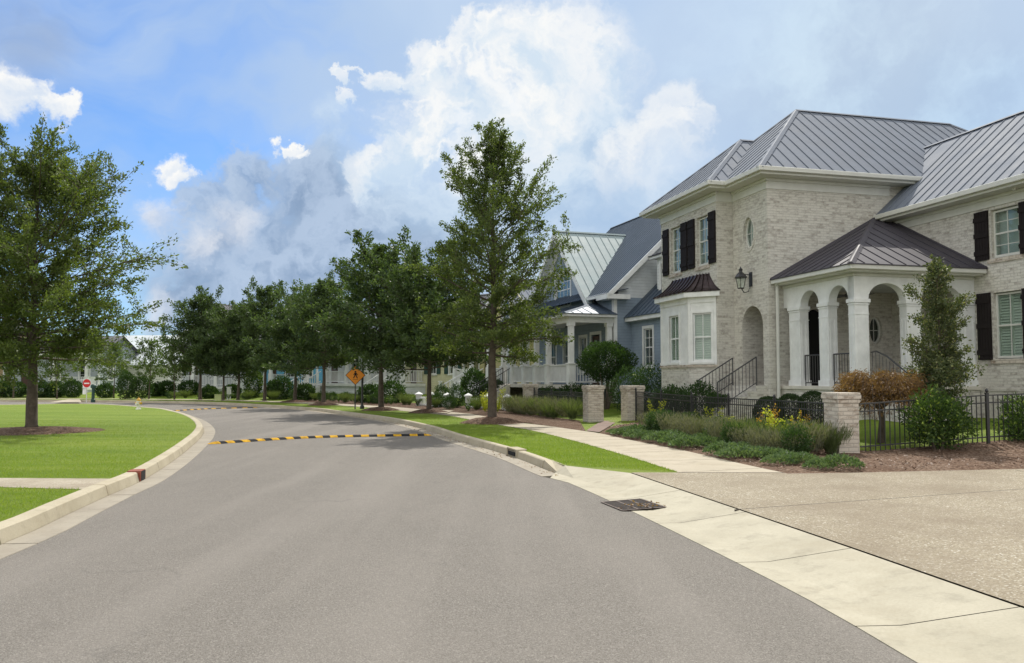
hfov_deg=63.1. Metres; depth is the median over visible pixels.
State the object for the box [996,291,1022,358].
window
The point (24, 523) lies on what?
kerb
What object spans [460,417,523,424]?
mulch mound
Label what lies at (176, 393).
ornamental grass
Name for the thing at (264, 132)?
sky
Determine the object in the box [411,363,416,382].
door
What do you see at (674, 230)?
window
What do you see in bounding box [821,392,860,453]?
brick pillar
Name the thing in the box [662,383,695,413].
foundation shrub
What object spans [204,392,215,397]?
daylily
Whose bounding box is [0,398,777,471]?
sidewalk
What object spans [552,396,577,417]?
lavender
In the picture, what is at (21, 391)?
garden shrub
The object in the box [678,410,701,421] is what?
dark shrublet
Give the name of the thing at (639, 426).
ground cover
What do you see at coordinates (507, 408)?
lavender
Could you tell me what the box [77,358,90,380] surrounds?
window
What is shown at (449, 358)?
window
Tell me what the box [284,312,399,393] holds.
cottage
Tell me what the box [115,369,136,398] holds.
garden shrub
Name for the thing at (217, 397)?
utility box
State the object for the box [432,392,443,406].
dark shrublet
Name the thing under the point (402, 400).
ornamental grass
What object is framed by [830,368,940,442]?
weeping maple
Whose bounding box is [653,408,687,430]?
lavender
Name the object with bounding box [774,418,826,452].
ornamental grass
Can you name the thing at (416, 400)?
daylily
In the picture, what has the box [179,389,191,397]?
ornamental grass
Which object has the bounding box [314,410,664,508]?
fallen leaves
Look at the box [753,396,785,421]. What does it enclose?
boxwood ball
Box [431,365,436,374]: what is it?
window
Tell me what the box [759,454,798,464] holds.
ground cover
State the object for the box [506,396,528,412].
lavender
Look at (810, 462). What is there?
ground cover
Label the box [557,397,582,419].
ornamental grass
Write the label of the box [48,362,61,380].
window
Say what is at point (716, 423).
lavender
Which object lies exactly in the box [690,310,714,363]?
window
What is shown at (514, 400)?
ornamental grass
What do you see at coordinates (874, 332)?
oval window
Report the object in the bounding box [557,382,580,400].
foundation shrub
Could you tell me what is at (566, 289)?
window
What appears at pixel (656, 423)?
dark shrublet
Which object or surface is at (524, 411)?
lavender
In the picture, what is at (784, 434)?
ornamental grass
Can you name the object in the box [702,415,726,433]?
dark shrublet
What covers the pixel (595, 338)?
door
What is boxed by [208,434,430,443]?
speed hump
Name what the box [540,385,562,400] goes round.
foundation shrub
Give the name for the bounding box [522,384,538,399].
brick pillar
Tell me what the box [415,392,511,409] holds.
flowering shrubs
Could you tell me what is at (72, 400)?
driveway
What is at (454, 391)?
shrub
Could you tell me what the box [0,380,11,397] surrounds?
garden shrub
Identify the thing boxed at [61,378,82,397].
garden shrub
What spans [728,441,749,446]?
ground cover
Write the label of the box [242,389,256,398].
ornamental grass
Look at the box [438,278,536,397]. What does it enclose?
cottage
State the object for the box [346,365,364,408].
warning sign
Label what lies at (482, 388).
garden shrub
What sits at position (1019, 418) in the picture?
leafy shrub
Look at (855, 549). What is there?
ground
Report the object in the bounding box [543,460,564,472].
kerb
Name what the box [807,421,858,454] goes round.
ornamental grass
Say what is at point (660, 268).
window
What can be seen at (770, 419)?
yellow perennial
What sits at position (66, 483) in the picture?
sidewalk
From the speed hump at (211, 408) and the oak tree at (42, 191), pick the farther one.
the speed hump at (211, 408)
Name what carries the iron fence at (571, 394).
on the lawn at (612, 414)
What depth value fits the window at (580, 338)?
40.16 m
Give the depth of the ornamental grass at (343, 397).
50.79 m
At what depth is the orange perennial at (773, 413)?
17.55 m
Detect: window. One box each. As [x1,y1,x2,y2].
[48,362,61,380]
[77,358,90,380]
[107,366,113,380]
[351,356,359,367]
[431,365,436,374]
[447,358,452,374]
[552,340,556,364]
[554,271,571,309]
[562,337,567,363]
[578,334,587,374]
[642,325,653,368]
[659,261,661,289]
[667,313,680,364]
[673,227,680,273]
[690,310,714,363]
[699,216,707,265]
[746,218,752,247]
[870,317,879,343]
[993,206,1019,257]
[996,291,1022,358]
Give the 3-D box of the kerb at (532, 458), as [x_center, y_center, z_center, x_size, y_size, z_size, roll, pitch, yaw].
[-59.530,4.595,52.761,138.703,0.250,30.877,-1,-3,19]
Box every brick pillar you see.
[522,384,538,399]
[581,385,604,421]
[619,385,644,420]
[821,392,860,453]
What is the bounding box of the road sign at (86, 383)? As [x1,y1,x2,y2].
[83,379,90,401]
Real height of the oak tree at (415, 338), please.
7.784 m
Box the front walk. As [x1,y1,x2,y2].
[586,421,614,431]
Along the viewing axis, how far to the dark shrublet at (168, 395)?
62.41 m
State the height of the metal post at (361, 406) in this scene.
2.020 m
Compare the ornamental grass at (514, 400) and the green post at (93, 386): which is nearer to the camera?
the ornamental grass at (514, 400)
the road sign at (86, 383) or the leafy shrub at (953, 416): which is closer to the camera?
the leafy shrub at (953, 416)
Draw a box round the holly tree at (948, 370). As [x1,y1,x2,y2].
[899,253,987,437]
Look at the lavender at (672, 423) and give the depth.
20.39 m
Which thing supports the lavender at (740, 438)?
on the mulch bed at (980, 459)
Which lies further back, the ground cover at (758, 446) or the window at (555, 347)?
the window at (555, 347)
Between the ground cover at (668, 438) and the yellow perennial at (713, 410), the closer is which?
the ground cover at (668, 438)
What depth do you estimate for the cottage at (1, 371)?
71.81 m
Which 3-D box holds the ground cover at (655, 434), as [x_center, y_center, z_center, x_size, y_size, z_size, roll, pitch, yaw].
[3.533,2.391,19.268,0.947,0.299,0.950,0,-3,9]
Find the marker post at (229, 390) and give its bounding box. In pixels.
[226,387,231,398]
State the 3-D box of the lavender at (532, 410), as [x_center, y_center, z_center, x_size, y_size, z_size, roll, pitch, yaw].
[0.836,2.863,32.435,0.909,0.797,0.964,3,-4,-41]
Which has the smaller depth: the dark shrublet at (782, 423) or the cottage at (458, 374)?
the dark shrublet at (782, 423)
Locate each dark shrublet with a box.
[165,391,172,398]
[288,390,292,399]
[317,390,328,401]
[327,391,337,400]
[369,391,377,403]
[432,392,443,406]
[442,395,456,408]
[643,408,665,430]
[651,408,675,430]
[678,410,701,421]
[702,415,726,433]
[719,421,746,443]
[748,420,769,438]
[770,419,796,434]
[778,424,814,452]
[792,419,825,450]
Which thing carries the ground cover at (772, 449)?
on the mulch bed at (980, 459)
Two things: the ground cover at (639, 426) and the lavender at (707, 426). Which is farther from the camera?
the ground cover at (639, 426)
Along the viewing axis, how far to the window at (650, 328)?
35.40 m
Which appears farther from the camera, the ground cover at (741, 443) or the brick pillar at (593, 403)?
the brick pillar at (593, 403)
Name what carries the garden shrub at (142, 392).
on the lawn at (612, 414)
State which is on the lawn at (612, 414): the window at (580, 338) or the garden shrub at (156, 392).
the garden shrub at (156, 392)
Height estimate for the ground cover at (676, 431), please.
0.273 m
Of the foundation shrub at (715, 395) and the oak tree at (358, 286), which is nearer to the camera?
the foundation shrub at (715, 395)
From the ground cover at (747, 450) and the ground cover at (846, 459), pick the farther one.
the ground cover at (747, 450)
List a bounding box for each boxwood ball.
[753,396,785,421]
[776,393,806,421]
[797,390,823,423]
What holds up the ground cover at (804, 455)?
on the mulch bed at (980, 459)
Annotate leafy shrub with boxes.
[895,384,980,449]
[990,391,1023,441]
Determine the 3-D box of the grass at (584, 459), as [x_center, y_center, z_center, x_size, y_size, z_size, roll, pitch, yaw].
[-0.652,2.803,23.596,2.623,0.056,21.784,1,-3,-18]
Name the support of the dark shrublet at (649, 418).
on the mulch bed at (980, 459)
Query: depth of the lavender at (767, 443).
16.10 m
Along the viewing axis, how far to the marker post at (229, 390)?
60.51 m
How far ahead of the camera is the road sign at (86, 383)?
55.92 m
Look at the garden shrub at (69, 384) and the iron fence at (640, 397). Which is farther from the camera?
the garden shrub at (69, 384)
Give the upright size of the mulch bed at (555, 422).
0.080 m
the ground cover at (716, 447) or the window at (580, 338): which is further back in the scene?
the window at (580, 338)
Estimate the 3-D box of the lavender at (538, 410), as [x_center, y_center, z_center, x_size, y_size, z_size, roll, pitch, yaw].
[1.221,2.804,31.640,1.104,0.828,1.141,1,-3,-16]
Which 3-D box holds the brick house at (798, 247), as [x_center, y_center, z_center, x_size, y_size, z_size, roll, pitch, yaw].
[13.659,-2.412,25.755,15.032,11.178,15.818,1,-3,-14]
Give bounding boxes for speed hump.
[173,407,255,410]
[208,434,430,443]
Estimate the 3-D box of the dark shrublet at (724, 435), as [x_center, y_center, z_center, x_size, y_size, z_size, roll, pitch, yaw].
[4.667,2.190,17.578,0.633,0.651,0.626,-3,-4,39]
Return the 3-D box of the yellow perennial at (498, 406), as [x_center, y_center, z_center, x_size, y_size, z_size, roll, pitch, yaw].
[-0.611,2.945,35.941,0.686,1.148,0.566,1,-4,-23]
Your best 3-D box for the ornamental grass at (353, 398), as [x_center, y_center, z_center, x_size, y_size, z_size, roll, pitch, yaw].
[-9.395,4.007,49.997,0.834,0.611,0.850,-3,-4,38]
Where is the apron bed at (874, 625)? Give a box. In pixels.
[629,494,972,625]
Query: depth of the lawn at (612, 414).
24.14 m
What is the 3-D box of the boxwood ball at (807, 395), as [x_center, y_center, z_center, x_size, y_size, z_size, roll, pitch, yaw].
[7.641,1.977,21.129,0.837,1.008,0.829,1,-4,-25]
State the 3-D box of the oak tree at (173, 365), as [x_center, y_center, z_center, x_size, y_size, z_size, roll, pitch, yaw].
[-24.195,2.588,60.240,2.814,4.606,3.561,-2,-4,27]
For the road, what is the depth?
6.92 m
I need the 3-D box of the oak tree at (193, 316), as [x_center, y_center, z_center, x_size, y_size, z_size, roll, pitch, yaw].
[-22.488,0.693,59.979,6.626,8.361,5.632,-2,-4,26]
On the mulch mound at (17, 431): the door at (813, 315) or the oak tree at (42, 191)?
the oak tree at (42, 191)
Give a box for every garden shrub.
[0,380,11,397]
[4,380,26,396]
[38,380,52,396]
[44,380,64,397]
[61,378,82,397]
[95,382,116,397]
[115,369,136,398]
[128,374,154,398]
[150,381,162,395]
[157,380,177,395]
[177,379,198,394]
[202,384,218,398]
[225,383,241,397]
[243,370,262,396]
[266,380,284,398]
[268,374,293,399]
[292,382,315,400]
[356,383,377,402]
[373,379,406,402]
[459,366,484,400]
[476,378,503,396]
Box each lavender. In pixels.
[497,394,520,411]
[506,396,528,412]
[512,393,538,413]
[520,398,539,414]
[531,395,558,415]
[540,395,565,415]
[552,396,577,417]
[634,410,652,425]
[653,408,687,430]
[664,412,696,431]
[674,411,707,435]
[701,417,736,436]
[702,411,744,440]
[726,425,755,442]
[739,425,775,445]
[743,416,781,442]
[752,429,785,447]
[762,430,799,449]
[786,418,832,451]
[803,419,847,451]
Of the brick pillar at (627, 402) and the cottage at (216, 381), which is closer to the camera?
the brick pillar at (627, 402)
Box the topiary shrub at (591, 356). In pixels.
[576,339,638,409]
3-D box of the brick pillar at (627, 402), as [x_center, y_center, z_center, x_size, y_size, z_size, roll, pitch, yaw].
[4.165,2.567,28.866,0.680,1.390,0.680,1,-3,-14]
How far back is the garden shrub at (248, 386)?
62.11 m
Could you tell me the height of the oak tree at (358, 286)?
8.789 m
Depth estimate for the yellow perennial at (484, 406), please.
36.26 m
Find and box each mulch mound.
[0,426,104,435]
[282,400,307,401]
[309,402,338,405]
[362,407,398,410]
[408,409,449,412]
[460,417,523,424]
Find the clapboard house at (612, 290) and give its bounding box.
[472,216,661,402]
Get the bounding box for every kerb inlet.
[127,469,145,481]
[507,447,526,457]
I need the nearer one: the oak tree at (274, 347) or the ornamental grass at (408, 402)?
the ornamental grass at (408, 402)
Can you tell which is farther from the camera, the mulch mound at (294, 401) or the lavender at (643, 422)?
the mulch mound at (294, 401)
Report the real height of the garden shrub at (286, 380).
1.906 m
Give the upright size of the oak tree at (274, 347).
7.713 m
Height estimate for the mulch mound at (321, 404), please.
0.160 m
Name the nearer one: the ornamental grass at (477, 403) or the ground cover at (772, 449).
the ground cover at (772, 449)
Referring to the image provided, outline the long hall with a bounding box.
[110,335,181,389]
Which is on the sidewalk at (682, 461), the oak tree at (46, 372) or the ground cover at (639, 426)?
the oak tree at (46, 372)
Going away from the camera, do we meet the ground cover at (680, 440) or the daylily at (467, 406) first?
the ground cover at (680, 440)
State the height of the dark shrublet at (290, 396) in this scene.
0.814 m
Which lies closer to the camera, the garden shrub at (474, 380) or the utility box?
the garden shrub at (474, 380)
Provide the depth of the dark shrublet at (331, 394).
53.97 m
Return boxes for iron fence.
[533,387,582,418]
[635,388,823,448]
[859,388,1023,451]
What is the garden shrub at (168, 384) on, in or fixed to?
on the lawn at (612, 414)
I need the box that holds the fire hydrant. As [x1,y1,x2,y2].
[135,397,141,409]
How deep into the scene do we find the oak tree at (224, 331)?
57.64 m
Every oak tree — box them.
[0,112,187,427]
[0,337,27,397]
[37,351,92,398]
[88,339,134,397]
[117,335,167,398]
[147,284,229,399]
[157,335,192,399]
[178,308,260,399]
[194,300,270,399]
[224,275,294,400]
[239,283,345,399]
[261,269,376,401]
[303,225,438,406]
[336,238,518,408]
[399,117,583,416]
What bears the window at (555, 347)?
in the clapboard house at (612, 290)
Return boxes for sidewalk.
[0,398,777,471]
[0,478,107,488]
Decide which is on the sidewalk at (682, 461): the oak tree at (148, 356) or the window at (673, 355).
the oak tree at (148, 356)
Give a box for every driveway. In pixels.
[54,399,80,401]
[631,469,1023,605]
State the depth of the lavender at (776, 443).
15.90 m
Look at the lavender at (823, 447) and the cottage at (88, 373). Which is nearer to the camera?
the lavender at (823, 447)
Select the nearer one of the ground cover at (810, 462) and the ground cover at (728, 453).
the ground cover at (810, 462)
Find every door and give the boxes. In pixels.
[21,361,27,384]
[332,365,337,382]
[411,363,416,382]
[593,336,599,384]
[808,310,819,384]
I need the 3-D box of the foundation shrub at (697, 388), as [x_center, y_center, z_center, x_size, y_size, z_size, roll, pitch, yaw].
[5.826,2.163,25.908,1.429,1.357,1.393,0,-3,0]
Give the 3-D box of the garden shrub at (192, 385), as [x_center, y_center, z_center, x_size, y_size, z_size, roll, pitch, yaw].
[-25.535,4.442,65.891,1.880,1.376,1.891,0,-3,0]
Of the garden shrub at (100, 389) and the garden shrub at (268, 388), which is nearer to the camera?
the garden shrub at (268, 388)
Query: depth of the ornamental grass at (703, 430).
19.75 m
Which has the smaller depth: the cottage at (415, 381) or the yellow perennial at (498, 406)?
the yellow perennial at (498, 406)
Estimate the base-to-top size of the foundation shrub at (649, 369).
1.959 m
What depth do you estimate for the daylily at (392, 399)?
47.03 m
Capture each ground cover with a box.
[610,427,632,434]
[622,428,648,436]
[628,423,650,430]
[629,430,649,437]
[641,432,659,440]
[645,429,679,440]
[657,433,692,443]
[663,428,685,434]
[668,434,709,448]
[688,435,727,446]
[691,431,710,437]
[702,440,742,453]
[713,445,750,456]
[715,444,767,457]
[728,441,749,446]
[744,445,772,456]
[755,446,786,457]
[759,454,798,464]
[766,450,808,461]
[780,451,820,463]
[802,458,833,469]
[814,453,865,468]
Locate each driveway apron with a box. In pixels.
[550,466,625,477]
[551,473,1023,662]
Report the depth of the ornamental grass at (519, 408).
33.67 m
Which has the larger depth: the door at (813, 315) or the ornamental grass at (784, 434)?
the door at (813, 315)
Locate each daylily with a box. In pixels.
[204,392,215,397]
[360,394,376,402]
[386,398,396,403]
[412,398,422,405]
[460,402,474,410]
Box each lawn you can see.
[0,390,1023,472]
[0,404,195,521]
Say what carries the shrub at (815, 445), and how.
on the mulch bed at (980, 459)
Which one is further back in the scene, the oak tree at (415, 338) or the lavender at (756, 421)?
the oak tree at (415, 338)
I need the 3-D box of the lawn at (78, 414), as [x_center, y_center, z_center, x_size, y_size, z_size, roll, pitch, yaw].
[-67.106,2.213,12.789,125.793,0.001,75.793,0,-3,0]
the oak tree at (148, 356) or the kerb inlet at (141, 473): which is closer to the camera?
the kerb inlet at (141, 473)
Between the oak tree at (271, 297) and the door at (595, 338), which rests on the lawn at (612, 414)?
the oak tree at (271, 297)
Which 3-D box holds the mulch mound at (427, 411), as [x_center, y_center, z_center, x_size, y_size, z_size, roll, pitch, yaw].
[-3.661,3.506,36.896,1.916,0.160,1.886,0,-3,0]
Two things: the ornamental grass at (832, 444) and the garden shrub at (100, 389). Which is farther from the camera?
the garden shrub at (100, 389)
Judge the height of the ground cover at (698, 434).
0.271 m
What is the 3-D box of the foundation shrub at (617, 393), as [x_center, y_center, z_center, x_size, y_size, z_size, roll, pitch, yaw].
[4.516,2.170,31.901,2.050,1.867,1.975,0,-3,0]
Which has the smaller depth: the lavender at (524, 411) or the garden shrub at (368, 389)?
the lavender at (524, 411)
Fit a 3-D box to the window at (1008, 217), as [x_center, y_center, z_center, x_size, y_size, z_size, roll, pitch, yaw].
[13.198,-2.632,22.082,0.215,1.300,0.930,1,-3,-14]
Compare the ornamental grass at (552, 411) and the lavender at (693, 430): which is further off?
the ornamental grass at (552, 411)
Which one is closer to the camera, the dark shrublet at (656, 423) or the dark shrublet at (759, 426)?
the dark shrublet at (759, 426)
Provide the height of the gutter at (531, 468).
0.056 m
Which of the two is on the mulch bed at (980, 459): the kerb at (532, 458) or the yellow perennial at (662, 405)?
the yellow perennial at (662, 405)
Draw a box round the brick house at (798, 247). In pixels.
[639,109,1023,422]
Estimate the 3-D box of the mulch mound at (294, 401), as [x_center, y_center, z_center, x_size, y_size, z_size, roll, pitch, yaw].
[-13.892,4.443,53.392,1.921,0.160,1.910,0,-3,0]
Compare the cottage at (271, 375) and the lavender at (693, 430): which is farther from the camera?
the cottage at (271, 375)
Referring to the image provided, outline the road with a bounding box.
[0,402,915,662]
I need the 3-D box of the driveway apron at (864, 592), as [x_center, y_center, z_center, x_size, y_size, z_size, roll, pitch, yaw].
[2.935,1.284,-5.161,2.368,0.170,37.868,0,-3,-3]
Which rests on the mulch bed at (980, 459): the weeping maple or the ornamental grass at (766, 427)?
the ornamental grass at (766, 427)
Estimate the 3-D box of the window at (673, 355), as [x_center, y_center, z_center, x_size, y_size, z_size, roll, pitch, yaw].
[5.651,0.264,28.612,0.305,1.740,0.960,1,-3,-14]
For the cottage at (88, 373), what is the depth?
71.34 m
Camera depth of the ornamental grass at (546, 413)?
31.10 m
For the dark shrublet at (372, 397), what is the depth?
48.20 m
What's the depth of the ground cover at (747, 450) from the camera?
15.16 m
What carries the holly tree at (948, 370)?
on the lawn at (612, 414)
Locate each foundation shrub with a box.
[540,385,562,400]
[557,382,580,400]
[575,383,592,407]
[607,364,655,410]
[627,360,661,410]
[647,387,680,411]
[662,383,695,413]
[679,380,718,415]
[703,391,726,417]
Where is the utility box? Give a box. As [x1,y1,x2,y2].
[214,394,221,400]
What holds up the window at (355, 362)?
in the cottage at (338, 381)
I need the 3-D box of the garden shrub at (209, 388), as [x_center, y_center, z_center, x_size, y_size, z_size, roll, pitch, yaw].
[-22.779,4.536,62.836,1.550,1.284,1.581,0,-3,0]
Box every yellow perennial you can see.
[480,393,487,411]
[497,388,505,411]
[648,400,666,411]
[705,406,723,418]
[762,405,786,432]
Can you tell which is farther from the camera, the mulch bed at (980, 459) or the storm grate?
the mulch bed at (980, 459)
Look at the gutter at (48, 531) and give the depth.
10.74 m
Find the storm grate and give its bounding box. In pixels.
[601,498,665,510]
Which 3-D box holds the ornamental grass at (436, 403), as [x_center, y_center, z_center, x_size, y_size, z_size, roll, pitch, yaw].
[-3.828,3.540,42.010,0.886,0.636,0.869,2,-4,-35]
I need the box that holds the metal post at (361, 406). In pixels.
[360,371,363,408]
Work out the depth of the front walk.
25.67 m
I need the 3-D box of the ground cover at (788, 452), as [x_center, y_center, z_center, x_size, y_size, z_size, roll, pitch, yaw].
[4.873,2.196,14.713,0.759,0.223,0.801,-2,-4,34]
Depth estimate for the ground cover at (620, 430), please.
21.45 m
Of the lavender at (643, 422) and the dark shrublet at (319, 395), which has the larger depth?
the dark shrublet at (319, 395)
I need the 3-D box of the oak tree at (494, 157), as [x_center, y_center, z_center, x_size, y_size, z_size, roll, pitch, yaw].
[-0.305,-2.169,28.455,6.303,10.479,6.478,-2,-4,37]
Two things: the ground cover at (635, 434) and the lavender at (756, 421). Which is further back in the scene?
the ground cover at (635, 434)
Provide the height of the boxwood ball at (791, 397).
1.008 m
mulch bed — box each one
[306,399,585,430]
[600,421,1023,473]
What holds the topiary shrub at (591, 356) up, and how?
on the lawn at (612, 414)
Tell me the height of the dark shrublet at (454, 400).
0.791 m
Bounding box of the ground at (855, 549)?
[626,472,1023,613]
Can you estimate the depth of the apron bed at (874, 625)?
5.75 m
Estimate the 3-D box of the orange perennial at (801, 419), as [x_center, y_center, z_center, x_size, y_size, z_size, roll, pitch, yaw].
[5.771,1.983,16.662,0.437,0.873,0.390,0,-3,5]
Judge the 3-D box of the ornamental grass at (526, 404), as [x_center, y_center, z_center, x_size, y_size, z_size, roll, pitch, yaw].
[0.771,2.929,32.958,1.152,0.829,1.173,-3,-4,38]
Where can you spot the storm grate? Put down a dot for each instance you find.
(616, 504)
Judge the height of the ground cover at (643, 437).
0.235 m
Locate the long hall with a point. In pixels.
(130, 338)
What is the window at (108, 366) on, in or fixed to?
in the cottage at (88, 373)
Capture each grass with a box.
[169,391,179,397]
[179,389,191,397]
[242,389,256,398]
[267,390,280,399]
[309,392,317,400]
[337,392,351,401]
[349,394,360,402]
[392,415,676,471]
[396,392,412,404]
[402,396,414,404]
[432,396,442,407]
[466,397,483,409]
[503,394,532,413]
[514,400,526,414]
[518,396,542,414]
[524,395,555,416]
[538,402,553,417]
[540,398,568,418]
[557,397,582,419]
[692,416,708,433]
[724,415,767,440]
[751,417,797,445]
[770,422,812,451]
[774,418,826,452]
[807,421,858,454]
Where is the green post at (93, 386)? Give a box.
[91,384,95,401]
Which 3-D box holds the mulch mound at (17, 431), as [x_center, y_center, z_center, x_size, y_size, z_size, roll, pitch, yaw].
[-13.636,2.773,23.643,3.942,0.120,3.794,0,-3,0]
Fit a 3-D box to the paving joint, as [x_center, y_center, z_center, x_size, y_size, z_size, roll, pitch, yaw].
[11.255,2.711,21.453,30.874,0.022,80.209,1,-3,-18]
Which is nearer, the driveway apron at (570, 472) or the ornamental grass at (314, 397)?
the driveway apron at (570, 472)
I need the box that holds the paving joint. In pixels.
[278,401,1023,510]
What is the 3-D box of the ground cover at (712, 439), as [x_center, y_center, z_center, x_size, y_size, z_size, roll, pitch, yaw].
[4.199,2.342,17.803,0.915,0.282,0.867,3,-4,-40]
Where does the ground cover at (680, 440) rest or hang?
on the mulch bed at (980, 459)
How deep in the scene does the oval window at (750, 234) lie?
26.48 m
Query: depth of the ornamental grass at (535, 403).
32.01 m
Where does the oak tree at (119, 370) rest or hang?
on the lawn at (612, 414)
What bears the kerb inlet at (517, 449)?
in the kerb at (532, 458)
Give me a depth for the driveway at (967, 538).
9.34 m
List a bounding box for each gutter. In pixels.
[0,401,553,477]
[0,415,214,558]
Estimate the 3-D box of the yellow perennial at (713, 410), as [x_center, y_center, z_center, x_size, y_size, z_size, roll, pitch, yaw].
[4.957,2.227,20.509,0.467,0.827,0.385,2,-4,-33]
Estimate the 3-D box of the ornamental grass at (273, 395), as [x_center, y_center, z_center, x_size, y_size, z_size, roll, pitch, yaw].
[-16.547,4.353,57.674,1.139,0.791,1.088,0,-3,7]
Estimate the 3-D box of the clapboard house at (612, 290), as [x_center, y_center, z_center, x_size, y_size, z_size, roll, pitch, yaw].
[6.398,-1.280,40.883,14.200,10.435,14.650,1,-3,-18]
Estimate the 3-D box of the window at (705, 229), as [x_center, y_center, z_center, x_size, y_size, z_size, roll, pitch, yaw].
[6.580,-3.041,28.093,0.215,1.660,0.820,1,-3,-14]
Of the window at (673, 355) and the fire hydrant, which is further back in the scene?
the fire hydrant
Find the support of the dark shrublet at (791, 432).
on the mulch bed at (980, 459)
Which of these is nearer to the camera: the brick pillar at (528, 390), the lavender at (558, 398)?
the lavender at (558, 398)
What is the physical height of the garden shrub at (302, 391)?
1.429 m
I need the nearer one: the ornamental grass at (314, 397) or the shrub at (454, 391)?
the shrub at (454, 391)
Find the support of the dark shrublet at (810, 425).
on the mulch bed at (980, 459)
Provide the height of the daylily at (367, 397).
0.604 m
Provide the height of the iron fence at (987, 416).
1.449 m
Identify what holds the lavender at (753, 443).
on the mulch bed at (980, 459)
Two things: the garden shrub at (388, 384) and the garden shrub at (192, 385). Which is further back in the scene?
the garden shrub at (192, 385)
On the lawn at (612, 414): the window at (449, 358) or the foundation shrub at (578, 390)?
the foundation shrub at (578, 390)
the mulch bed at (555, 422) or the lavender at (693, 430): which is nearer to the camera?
the lavender at (693, 430)
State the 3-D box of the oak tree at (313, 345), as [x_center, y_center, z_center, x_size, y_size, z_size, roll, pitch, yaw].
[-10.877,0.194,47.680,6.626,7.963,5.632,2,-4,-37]
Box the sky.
[0,0,1023,335]
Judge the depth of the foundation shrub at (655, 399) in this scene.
27.32 m
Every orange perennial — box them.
[756,403,779,428]
[790,409,811,425]
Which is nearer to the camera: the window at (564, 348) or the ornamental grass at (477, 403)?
the ornamental grass at (477, 403)
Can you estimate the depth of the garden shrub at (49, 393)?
65.95 m
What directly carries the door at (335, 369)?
in the cottage at (338, 381)
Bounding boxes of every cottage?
[0,323,24,386]
[10,336,137,392]
[162,303,262,391]
[232,335,322,392]
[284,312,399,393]
[363,293,489,394]
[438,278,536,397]
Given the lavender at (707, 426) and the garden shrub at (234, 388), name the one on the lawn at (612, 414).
the garden shrub at (234, 388)
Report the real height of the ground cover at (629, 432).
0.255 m
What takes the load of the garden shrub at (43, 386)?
on the lawn at (612, 414)
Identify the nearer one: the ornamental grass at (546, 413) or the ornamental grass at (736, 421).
the ornamental grass at (736, 421)
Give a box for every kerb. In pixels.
[0,399,549,467]
[0,403,203,544]
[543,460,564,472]

